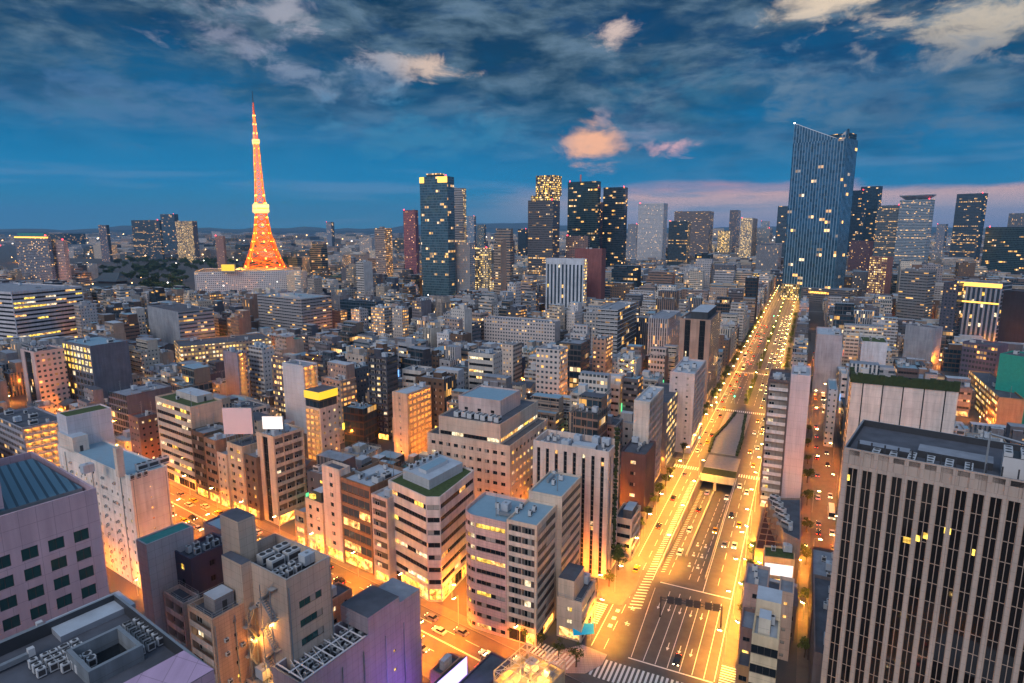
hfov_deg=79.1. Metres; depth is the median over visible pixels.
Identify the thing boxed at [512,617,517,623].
balcony window
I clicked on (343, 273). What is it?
office building
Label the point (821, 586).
shop building
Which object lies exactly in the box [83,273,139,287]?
temple hall
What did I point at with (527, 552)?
balcony window
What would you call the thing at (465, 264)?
office tower
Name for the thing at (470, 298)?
city blocks
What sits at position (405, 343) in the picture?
office building
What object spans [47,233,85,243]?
office building
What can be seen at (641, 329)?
office building
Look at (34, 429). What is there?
apartment building
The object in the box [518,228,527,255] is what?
office tower
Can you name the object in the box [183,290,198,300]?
office building
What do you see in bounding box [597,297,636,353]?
office building
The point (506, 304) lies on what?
office building
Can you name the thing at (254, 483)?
office building
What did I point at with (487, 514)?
apartment building
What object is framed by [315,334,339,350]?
apartment building
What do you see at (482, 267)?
office tower
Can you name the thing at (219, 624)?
apartment building
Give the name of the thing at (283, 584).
office building
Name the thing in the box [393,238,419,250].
office building
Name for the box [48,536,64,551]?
window
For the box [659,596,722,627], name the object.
sign gantry
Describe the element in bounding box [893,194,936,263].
office tower
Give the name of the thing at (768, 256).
office tower
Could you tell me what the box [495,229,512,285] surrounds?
office building
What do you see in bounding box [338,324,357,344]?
office building
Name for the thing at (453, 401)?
apartment building
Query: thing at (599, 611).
crosswalk
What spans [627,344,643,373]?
apartment building
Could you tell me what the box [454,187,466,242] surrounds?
office tower
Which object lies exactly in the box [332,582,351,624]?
office building
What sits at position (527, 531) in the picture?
balcony window
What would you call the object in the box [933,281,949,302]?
apartment building
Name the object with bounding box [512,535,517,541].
balcony window
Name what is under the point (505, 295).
office building
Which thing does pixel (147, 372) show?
office building
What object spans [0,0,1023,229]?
sky
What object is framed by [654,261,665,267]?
office building
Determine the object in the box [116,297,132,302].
office building
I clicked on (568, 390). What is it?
apartment building
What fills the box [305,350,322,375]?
office building
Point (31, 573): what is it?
window
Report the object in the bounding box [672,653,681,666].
car
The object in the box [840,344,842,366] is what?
apartment building
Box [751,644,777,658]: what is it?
window
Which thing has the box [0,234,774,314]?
distant lights
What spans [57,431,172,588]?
apartment building
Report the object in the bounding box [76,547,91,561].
window
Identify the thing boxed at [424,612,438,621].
car
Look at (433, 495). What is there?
office building
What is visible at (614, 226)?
office tower
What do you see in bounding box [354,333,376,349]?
office building
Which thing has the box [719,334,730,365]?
apartment building
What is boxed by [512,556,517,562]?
balcony window
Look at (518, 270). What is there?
office building
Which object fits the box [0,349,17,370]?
office building
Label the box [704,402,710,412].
street tree
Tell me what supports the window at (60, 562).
in the office building at (52, 561)
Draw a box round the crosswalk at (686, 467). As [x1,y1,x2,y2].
[673,464,698,469]
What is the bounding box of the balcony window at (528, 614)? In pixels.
[524,610,530,617]
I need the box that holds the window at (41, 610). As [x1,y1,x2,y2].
[30,603,47,619]
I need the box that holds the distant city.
[0,228,1023,307]
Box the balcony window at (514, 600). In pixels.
[512,597,517,603]
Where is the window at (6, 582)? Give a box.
[0,574,14,590]
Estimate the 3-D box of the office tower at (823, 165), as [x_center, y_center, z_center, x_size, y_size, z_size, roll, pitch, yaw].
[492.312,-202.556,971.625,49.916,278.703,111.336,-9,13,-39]
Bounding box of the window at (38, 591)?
[27,584,44,600]
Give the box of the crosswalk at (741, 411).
[715,408,763,414]
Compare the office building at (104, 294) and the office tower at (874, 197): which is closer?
the office building at (104, 294)
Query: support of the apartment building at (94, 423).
on the ground
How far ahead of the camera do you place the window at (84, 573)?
109.51 m
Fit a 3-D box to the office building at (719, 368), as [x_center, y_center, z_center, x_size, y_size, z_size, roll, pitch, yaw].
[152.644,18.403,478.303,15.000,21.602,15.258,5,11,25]
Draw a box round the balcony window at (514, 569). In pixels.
[512,566,517,572]
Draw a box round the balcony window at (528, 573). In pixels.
[524,570,530,576]
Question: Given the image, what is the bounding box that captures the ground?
[0,234,986,682]
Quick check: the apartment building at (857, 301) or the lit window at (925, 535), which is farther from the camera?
the apartment building at (857, 301)
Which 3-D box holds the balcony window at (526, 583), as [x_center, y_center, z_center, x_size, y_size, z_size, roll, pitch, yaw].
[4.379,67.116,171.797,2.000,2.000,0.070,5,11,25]
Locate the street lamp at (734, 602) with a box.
[726,589,734,621]
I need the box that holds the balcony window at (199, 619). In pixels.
[197,616,202,623]
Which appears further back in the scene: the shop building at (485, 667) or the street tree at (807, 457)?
the street tree at (807, 457)
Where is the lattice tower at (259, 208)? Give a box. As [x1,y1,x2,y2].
[243,92,285,268]
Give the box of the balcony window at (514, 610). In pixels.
[512,607,517,613]
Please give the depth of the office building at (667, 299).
584.09 m
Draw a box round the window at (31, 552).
[21,545,38,560]
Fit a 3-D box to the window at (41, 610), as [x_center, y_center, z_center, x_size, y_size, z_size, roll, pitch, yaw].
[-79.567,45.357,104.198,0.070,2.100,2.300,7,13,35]
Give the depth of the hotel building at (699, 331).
405.97 m
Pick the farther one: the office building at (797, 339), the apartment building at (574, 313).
the apartment building at (574, 313)
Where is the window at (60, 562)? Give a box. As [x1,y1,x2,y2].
[51,555,67,570]
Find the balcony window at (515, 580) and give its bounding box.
[512,577,517,583]
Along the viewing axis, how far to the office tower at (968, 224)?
1575.96 m
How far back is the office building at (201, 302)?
680.52 m
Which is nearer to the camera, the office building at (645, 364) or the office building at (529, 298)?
the office building at (645, 364)
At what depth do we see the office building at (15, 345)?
467.16 m
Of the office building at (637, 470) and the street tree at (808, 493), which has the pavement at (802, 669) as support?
the street tree at (808, 493)
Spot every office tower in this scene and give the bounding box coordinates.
[14,233,56,281]
[52,239,71,281]
[98,225,112,261]
[131,219,164,261]
[160,214,178,251]
[175,221,200,262]
[215,235,226,267]
[326,222,334,245]
[403,209,419,273]
[419,173,455,296]
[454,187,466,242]
[455,242,474,294]
[467,216,475,247]
[475,244,490,290]
[477,225,485,247]
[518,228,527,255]
[528,175,561,275]
[566,235,589,257]
[567,175,600,247]
[599,202,602,248]
[602,186,627,266]
[627,223,637,257]
[636,203,667,259]
[667,220,690,264]
[674,211,713,253]
[717,231,732,252]
[729,210,740,252]
[738,218,757,257]
[755,227,772,255]
[755,243,781,270]
[761,221,769,227]
[775,206,787,256]
[780,122,861,302]
[820,419,1023,682]
[847,189,867,255]
[847,240,873,271]
[861,184,882,254]
[866,256,893,293]
[873,204,898,258]
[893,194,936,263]
[896,264,936,319]
[902,318,942,363]
[934,224,947,248]
[939,281,963,335]
[949,192,987,260]
[957,279,1012,341]
[958,339,1008,376]
[981,224,1023,273]
[995,350,1023,423]
[997,289,1023,342]
[1007,213,1023,226]
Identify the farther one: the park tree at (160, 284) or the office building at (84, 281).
the office building at (84, 281)
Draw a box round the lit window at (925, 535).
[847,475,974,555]
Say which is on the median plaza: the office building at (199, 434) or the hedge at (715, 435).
the hedge at (715, 435)
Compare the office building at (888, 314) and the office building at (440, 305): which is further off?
the office building at (440, 305)
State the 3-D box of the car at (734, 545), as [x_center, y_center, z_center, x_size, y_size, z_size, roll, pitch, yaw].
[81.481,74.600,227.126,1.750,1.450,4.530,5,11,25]
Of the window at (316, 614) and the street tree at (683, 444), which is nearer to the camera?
the window at (316, 614)
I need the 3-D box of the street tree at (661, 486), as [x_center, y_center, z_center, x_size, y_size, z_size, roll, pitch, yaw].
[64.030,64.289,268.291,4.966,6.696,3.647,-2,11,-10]
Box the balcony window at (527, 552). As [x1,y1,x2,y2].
[525,549,530,555]
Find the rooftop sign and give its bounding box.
[221,264,235,271]
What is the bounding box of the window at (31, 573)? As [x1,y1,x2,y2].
[24,565,41,580]
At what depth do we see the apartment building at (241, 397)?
384.08 m
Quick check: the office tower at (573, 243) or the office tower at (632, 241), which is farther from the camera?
the office tower at (632, 241)
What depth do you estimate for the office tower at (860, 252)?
1429.14 m
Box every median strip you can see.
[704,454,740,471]
[744,300,784,404]
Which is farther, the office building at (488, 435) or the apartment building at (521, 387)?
the apartment building at (521, 387)
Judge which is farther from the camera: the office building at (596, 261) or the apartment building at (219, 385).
the office building at (596, 261)
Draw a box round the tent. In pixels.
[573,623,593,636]
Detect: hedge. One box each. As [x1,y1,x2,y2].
[708,411,736,451]
[735,413,746,455]
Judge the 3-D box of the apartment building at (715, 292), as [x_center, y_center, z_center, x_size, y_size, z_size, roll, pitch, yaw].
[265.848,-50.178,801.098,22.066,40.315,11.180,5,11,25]
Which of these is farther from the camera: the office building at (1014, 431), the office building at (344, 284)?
the office building at (344, 284)
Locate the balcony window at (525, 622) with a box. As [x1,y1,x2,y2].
[524,620,530,627]
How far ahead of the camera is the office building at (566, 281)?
740.57 m
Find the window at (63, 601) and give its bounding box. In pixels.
[56,593,72,608]
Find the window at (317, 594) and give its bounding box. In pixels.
[299,589,320,607]
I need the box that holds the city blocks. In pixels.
[0,264,1023,586]
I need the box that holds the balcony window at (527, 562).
[525,559,530,565]
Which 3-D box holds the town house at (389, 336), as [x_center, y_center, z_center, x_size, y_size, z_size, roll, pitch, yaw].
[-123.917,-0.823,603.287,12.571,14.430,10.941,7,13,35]
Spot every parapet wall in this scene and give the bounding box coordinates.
[659,475,700,568]
[705,480,734,578]
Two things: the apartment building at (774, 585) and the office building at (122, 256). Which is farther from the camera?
the office building at (122, 256)
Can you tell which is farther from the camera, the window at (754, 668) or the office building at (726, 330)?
the office building at (726, 330)
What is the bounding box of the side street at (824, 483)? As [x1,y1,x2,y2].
[811,333,837,549]
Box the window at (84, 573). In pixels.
[79,565,93,579]
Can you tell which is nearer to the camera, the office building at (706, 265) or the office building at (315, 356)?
the office building at (315, 356)
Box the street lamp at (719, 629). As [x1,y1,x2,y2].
[717,628,726,663]
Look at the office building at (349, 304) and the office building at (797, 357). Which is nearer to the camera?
the office building at (797, 357)
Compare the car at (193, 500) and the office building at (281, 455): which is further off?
the car at (193, 500)
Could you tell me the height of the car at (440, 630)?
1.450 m
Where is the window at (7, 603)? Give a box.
[0,594,17,611]
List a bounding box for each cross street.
[169,485,571,682]
[667,457,835,486]
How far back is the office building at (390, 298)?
748.93 m
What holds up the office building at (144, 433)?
on the ground
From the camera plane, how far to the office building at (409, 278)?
992.05 m
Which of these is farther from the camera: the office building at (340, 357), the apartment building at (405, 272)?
the apartment building at (405, 272)
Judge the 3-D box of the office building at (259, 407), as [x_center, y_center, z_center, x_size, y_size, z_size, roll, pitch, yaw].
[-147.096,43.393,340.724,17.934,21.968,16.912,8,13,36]
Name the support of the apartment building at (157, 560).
on the ground
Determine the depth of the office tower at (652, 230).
1644.49 m
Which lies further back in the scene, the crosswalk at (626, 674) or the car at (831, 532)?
the car at (831, 532)
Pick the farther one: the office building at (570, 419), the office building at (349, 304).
the office building at (349, 304)
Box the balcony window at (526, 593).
[524,590,530,596]
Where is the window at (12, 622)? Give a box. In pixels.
[2,614,20,631]
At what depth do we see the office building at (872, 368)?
326.46 m
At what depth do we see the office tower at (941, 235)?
2590.01 m
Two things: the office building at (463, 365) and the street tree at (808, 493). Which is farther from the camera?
the office building at (463, 365)
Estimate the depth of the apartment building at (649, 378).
391.42 m
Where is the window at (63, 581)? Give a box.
[54,574,69,589]
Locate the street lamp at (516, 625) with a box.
[514,623,519,654]
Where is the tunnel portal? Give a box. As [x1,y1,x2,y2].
[700,467,736,490]
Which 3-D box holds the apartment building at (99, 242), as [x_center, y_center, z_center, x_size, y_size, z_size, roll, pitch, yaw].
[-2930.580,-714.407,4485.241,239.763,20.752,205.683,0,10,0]
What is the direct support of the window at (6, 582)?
in the office building at (52, 561)
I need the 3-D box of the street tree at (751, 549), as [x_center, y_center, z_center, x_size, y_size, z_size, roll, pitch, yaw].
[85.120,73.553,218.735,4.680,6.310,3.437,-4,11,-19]
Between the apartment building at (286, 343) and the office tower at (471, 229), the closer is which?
the apartment building at (286, 343)
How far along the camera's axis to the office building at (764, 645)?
115.83 m
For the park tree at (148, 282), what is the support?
on the ground
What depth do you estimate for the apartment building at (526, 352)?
465.60 m
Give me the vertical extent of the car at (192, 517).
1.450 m
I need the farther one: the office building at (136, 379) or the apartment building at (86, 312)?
the apartment building at (86, 312)
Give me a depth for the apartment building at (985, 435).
277.71 m
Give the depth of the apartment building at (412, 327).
623.64 m
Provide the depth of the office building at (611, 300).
756.49 m
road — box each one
[570,287,795,682]
[656,477,731,588]
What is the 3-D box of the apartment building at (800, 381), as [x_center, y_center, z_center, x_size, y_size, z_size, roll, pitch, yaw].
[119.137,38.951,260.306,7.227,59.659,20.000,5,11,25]
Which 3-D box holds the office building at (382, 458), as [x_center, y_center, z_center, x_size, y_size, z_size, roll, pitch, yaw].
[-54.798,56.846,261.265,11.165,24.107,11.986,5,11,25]
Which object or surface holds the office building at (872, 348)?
on the ground
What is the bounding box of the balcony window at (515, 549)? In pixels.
[512,546,517,552]
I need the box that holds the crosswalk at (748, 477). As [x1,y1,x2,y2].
[738,474,758,479]
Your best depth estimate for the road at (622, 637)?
203.35 m
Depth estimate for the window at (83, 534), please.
108.23 m
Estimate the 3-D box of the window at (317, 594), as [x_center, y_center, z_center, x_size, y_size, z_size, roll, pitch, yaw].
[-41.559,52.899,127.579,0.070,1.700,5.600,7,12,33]
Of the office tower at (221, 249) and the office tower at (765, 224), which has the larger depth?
the office tower at (765, 224)
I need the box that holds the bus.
[828,502,834,519]
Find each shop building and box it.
[246,662,272,682]
[294,504,307,545]
[430,652,460,682]
[458,652,509,682]
[493,642,565,682]
[556,563,595,642]
[735,649,749,682]
[738,607,754,654]
[741,562,769,617]
[754,502,780,564]
[762,542,794,579]
[766,493,800,583]
[777,576,794,660]
[807,546,833,659]
[808,574,830,682]
[969,370,1023,424]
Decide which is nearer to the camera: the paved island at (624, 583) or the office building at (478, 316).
the paved island at (624, 583)
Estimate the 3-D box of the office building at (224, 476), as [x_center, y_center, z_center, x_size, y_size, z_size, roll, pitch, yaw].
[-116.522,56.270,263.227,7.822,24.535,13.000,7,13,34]
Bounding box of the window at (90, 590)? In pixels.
[81,583,96,598]
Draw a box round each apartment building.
[0,406,59,466]
[26,392,55,413]
[56,404,114,444]
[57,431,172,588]
[58,398,77,411]
[74,301,97,337]
[77,385,105,407]
[86,241,122,243]
[87,263,98,277]
[91,313,114,330]
[93,243,117,258]
[97,321,125,339]
[114,429,131,450]
[136,521,194,633]
[142,369,161,383]
[143,289,149,307]
[160,360,177,384]
[163,580,199,651]
[167,288,183,302]
[187,582,259,682]
[200,248,216,258]
[202,290,223,303]
[208,300,223,314]
[212,373,226,395]
[214,313,221,336]
[223,346,250,396]
[230,309,251,334]
[231,394,259,402]
[244,233,268,237]
[248,341,274,399]
[254,246,272,255]
[258,389,274,407]
[271,354,289,418]
[274,335,294,355]
[275,334,303,352]
[282,359,317,433]
[286,271,294,290]
[304,385,340,459]
[305,458,316,489]
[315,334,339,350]
[321,360,356,426]
[323,279,338,300]
[328,254,350,266]
[332,308,346,327]
[339,427,344,443]
[341,440,380,458]
[346,264,356,286]
[351,307,368,325]
[359,238,374,253]
[371,304,392,334]
[373,273,382,286]
[374,227,392,276]
[376,283,390,296]
[392,306,408,338]
[392,382,431,461]
[400,269,413,278]
[401,448,427,467]
[408,318,419,334]
[412,293,431,317]
[416,274,422,295]
[437,329,452,346]
[438,340,455,346]
[447,388,468,410]
[450,326,471,342]
[451,304,471,337]
[465,491,526,637]
[477,373,511,388]
[501,340,521,381]
[506,304,526,317]
[506,499,556,647]
[512,382,526,398]
[519,380,535,392]
[522,347,535,367]
[524,354,535,381]
[529,470,581,618]
[536,337,567,394]
[546,304,564,329]
[566,301,582,332]
[567,381,572,394]
[592,334,612,372]
[607,406,622,473]
[612,354,617,373]
[616,501,640,560]
[619,410,633,445]
[621,367,642,411]
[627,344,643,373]
[629,289,654,298]
[633,385,663,482]
[634,263,654,270]
[640,300,655,315]
[640,370,663,389]
[669,356,705,453]
[688,268,703,289]
[704,299,715,304]
[709,286,727,300]
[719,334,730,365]
[729,302,745,340]
[758,366,791,506]
[759,272,769,299]
[769,581,797,640]
[781,362,810,497]
[795,322,808,337]
[797,315,809,322]
[823,378,837,446]
[824,295,841,326]
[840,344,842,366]
[842,323,883,366]
[844,275,852,287]
[849,297,871,305]
[851,271,867,296]
[871,316,897,347]
[887,341,898,356]
[896,261,921,293]
[896,333,904,350]
[904,353,932,370]
[931,300,940,318]
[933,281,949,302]
[953,411,965,435]
[955,261,975,276]
[963,376,976,409]
[965,426,1006,442]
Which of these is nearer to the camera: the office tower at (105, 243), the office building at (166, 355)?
the office building at (166, 355)
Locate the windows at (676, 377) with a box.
[675,377,688,450]
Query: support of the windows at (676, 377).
in the apartment building at (687, 379)
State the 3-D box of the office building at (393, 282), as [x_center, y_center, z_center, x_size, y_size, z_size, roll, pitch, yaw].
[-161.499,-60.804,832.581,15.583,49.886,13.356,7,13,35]
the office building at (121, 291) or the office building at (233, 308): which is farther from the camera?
the office building at (121, 291)
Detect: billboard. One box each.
[222,407,255,441]
[262,416,284,434]
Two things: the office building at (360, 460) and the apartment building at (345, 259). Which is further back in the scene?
the apartment building at (345, 259)
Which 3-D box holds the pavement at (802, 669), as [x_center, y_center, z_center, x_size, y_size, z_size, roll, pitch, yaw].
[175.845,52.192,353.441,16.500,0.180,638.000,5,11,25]
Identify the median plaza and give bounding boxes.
[711,412,750,455]
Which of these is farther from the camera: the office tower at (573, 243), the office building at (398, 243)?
the office building at (398, 243)
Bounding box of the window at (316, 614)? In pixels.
[300,608,321,626]
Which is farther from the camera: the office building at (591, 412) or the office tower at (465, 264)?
the office tower at (465, 264)
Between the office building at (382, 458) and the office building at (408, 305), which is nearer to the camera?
the office building at (382, 458)
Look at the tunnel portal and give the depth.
290.34 m
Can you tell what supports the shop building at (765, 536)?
on the ground
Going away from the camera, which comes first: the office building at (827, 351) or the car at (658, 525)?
the car at (658, 525)
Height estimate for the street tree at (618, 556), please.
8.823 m
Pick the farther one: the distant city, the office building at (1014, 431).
the distant city
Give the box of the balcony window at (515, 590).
[512,587,517,593]
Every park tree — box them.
[113,259,120,265]
[127,272,135,280]
[143,280,153,286]
[147,275,159,280]
[155,281,168,287]
[164,282,173,287]
[166,274,177,280]
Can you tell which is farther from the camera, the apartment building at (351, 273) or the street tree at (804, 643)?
the apartment building at (351, 273)
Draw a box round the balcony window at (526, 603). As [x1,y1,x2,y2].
[524,600,530,607]
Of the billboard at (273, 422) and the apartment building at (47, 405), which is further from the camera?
the apartment building at (47, 405)
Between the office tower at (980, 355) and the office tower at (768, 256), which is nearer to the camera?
the office tower at (980, 355)
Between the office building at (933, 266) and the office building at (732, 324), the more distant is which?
the office building at (933, 266)
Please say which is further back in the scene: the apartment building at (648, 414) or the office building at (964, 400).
the office building at (964, 400)
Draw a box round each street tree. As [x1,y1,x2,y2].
[520,625,529,638]
[536,632,546,648]
[550,637,564,658]
[566,641,583,666]
[603,569,614,586]
[611,544,627,569]
[640,516,645,529]
[642,506,652,518]
[649,493,659,506]
[655,482,664,495]
[661,474,671,485]
[666,467,675,474]
[680,442,687,454]
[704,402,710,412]
[710,390,717,400]
[719,371,729,379]
[744,558,756,568]
[747,541,755,552]
[797,636,809,657]
[798,587,808,605]
[800,489,815,504]
[800,543,810,564]
[801,517,813,532]
[802,468,814,482]
[804,455,811,463]
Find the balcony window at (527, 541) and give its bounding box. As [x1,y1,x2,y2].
[525,538,530,544]
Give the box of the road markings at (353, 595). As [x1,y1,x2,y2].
[171,494,478,660]
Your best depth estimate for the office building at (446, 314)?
617.24 m
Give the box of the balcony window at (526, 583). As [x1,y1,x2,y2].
[524,580,530,586]
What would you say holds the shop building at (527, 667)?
on the ground
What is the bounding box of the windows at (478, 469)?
[463,465,504,494]
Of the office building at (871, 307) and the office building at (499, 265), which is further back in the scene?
the office building at (499, 265)
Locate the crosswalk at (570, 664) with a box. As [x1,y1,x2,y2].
[530,642,574,669]
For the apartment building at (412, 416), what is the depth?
311.40 m
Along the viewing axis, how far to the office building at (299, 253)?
2183.39 m
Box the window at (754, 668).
[749,663,775,678]
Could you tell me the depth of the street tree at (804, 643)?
168.13 m
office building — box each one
[0,278,83,338]
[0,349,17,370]
[0,376,9,407]
[0,451,109,639]
[0,591,214,682]
[3,337,19,349]
[3,359,25,396]
[10,269,22,280]
[10,333,31,359]
[20,345,70,411]
[21,338,54,347]
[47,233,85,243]
[61,332,132,399]
[68,247,82,257]
[72,276,89,287]
[75,271,92,284]
[83,246,93,258]
[90,288,105,300]
[97,289,111,303]
[105,302,122,318]
[108,381,171,435]
[115,286,129,297]
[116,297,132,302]
[118,313,139,340]
[120,252,134,258]
[126,301,141,307]
[128,401,160,458]
[129,337,160,375]
[131,307,147,334]
[132,373,143,384]
[134,334,152,347]
[142,361,163,376]
[147,302,214,343]
[149,287,165,302]
[155,380,222,491]
[158,348,174,364]
[167,360,205,385]
[171,363,212,392]
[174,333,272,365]
[175,532,223,597]
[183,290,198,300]
[191,296,212,306]
[191,414,223,498]
[203,515,220,535]
[204,431,243,504]
[208,359,224,380]
[213,393,231,406]
[217,447,231,508]
[218,311,233,335]
[219,507,333,682]
[223,291,233,304]
[223,305,242,312]
[226,249,242,261]
[227,433,256,511]
[231,235,252,238]
[231,398,266,413]
[235,244,250,250]
[241,240,257,246]
[241,292,258,318]
[244,411,270,435]
[244,449,264,520]
[256,423,306,525]
[257,287,332,332]
[259,251,281,261]
[272,578,421,682]
[273,241,290,245]
[288,256,302,269]
[292,249,309,257]
[294,270,306,289]
[298,323,317,351]
[300,256,310,271]
[301,240,318,246]
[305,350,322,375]
[305,486,326,554]
[306,450,356,496]
[307,275,322,294]
[308,333,323,348]
[310,244,327,271]
[318,350,336,380]
[322,460,349,561]
[325,353,346,374]
[328,264,343,271]
[328,273,341,281]
[331,338,348,354]
[332,289,345,309]
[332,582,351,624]
[338,280,350,288]
[338,320,363,335]
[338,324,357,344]
[340,245,359,253]
[340,298,383,322]
[340,458,403,574]
[341,265,347,280]
[342,400,377,446]
[344,287,356,298]
[347,347,367,362]
[351,356,368,401]
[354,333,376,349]
[355,446,371,468]
[356,260,372,298]
[362,450,400,466]
[367,342,396,359]
[368,348,397,440]
[371,486,396,582]
[384,293,396,305]
[385,277,398,290]
[388,451,473,601]
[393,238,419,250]
[393,263,404,268]
[398,334,425,377]
[401,302,411,323]
[401,346,431,376]
[402,358,431,387]
[403,284,415,297]
[404,274,419,294]
[415,365,456,428]
[416,316,433,330]
[423,321,440,347]
[427,385,547,498]
[431,295,450,316]
[431,349,444,368]
[434,319,444,327]
[436,366,464,388]
[439,344,461,366]
[441,317,463,331]
[443,311,450,319]
[453,359,468,389]
[458,344,477,360]
[464,371,467,389]
[468,342,501,389]
[472,310,488,339]
[472,321,480,340]
[478,294,497,315]
[484,315,559,344]
[493,302,501,315]
[494,239,505,294]
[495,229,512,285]
[497,291,512,301]
[499,300,512,315]
[507,278,520,304]
[513,265,522,279]
[521,275,536,297]
[522,356,525,380]
[523,290,535,310]
[531,392,563,430]
[545,253,586,309]
[554,394,569,430]
[556,336,589,387]
[568,402,578,432]
[570,323,590,350]
[570,324,589,338]
[570,383,595,409]
[573,391,607,436]
[575,247,605,298]
[579,370,610,413]
[584,305,603,350]
[588,299,605,305]
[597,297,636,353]
[604,298,622,302]
[605,281,614,295]
[610,281,633,299]
[611,265,640,286]
[611,372,623,416]
[617,351,641,375]
[619,436,655,511]
[623,294,643,315]
[635,316,649,348]
[639,281,656,290]
[643,355,648,369]
[646,271,674,284]
[647,310,680,354]
[648,346,668,382]
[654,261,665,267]
[654,382,677,467]
[655,284,677,300]
[655,290,678,313]
[664,344,678,379]
[678,296,688,313]
[684,267,699,283]
[685,294,703,310]
[686,290,708,300]
[694,253,712,262]
[694,258,713,287]
[709,282,738,288]
[711,264,735,282]
[713,254,725,262]
[713,261,724,263]
[713,269,734,283]
[715,296,731,321]
[717,358,721,381]
[720,317,735,356]
[720,322,732,361]
[721,312,737,354]
[728,288,743,301]
[735,270,752,288]
[743,297,754,322]
[744,276,758,320]
[744,308,747,337]
[748,585,781,682]
[791,352,806,370]
[792,345,807,357]
[794,335,807,345]
[812,322,842,392]
[827,305,834,324]
[833,302,854,333]
[836,368,847,412]
[838,367,960,498]
[841,360,880,442]
[854,310,874,323]
[856,304,879,315]
[857,329,887,364]
[873,295,891,315]
[876,313,896,316]
[879,365,895,376]
[886,348,892,365]
[890,273,897,293]
[893,357,921,367]
[894,355,919,378]
[918,364,944,379]
[922,263,942,280]
[929,249,944,258]
[935,257,976,264]
[939,330,954,356]
[940,343,962,372]
[944,375,972,416]
[968,421,1005,435]
[975,266,987,274]
[1004,277,1023,284]
[1004,422,1023,445]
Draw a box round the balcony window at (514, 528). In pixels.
[512,525,517,531]
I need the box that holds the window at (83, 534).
[73,528,88,542]
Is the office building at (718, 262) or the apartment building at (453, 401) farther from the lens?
the office building at (718, 262)
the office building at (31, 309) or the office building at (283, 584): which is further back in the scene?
the office building at (31, 309)
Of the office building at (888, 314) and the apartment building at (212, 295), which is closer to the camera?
the office building at (888, 314)
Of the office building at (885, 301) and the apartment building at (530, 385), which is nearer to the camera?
the apartment building at (530, 385)
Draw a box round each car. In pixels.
[176,492,184,496]
[180,517,189,522]
[184,502,192,506]
[188,514,197,520]
[189,498,197,502]
[193,525,203,531]
[200,504,209,508]
[334,577,346,583]
[421,643,429,653]
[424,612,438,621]
[432,626,446,635]
[454,627,468,636]
[479,649,490,656]
[632,565,639,572]
[655,523,661,529]
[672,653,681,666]
[676,548,683,555]
[686,526,692,532]
[712,527,717,533]
[721,540,727,547]
[731,542,737,548]
[736,521,741,527]
[816,529,820,535]
[829,529,834,535]
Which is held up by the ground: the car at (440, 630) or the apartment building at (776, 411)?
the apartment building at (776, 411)
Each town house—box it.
[158,341,175,358]
[262,403,278,415]
[377,333,392,338]
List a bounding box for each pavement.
[168,479,605,682]
[596,288,799,666]
[796,341,840,682]
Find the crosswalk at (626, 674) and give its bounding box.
[589,660,681,682]
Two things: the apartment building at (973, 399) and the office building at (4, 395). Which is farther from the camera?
the apartment building at (973, 399)
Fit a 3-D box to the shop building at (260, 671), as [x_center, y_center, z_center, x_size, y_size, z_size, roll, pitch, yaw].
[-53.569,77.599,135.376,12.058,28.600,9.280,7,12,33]
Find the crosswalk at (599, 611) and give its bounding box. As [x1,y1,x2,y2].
[593,601,606,623]
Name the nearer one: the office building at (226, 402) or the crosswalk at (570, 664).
the crosswalk at (570, 664)
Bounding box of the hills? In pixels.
[0,223,985,235]
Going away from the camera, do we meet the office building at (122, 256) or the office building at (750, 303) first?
the office building at (750, 303)
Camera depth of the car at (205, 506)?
258.50 m
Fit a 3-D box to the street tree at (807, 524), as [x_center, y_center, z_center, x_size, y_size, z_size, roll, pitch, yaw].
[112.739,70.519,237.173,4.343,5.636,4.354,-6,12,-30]
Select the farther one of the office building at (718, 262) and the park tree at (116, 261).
the park tree at (116, 261)
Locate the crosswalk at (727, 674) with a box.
[718,665,735,682]
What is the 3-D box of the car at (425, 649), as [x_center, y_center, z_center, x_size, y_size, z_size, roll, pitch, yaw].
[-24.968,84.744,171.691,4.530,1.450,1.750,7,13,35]
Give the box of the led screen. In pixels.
[434,656,466,682]
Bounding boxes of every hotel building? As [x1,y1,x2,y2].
[194,267,300,292]
[533,425,619,578]
[678,305,720,405]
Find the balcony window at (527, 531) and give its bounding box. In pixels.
[525,528,530,534]
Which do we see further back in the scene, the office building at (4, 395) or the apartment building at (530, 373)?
the apartment building at (530, 373)
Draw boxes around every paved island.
[542,645,606,673]
[599,556,644,605]
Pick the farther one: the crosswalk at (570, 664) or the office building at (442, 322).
the office building at (442, 322)
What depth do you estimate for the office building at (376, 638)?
136.44 m
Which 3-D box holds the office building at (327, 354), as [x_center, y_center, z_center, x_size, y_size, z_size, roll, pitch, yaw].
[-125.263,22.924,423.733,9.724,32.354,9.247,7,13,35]
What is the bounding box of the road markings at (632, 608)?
[592,301,795,682]
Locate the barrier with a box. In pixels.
[685,491,713,556]
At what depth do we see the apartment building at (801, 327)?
538.74 m
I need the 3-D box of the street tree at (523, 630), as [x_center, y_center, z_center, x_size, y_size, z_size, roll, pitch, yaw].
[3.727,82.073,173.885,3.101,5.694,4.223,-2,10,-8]
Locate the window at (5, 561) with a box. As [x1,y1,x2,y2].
[0,554,11,568]

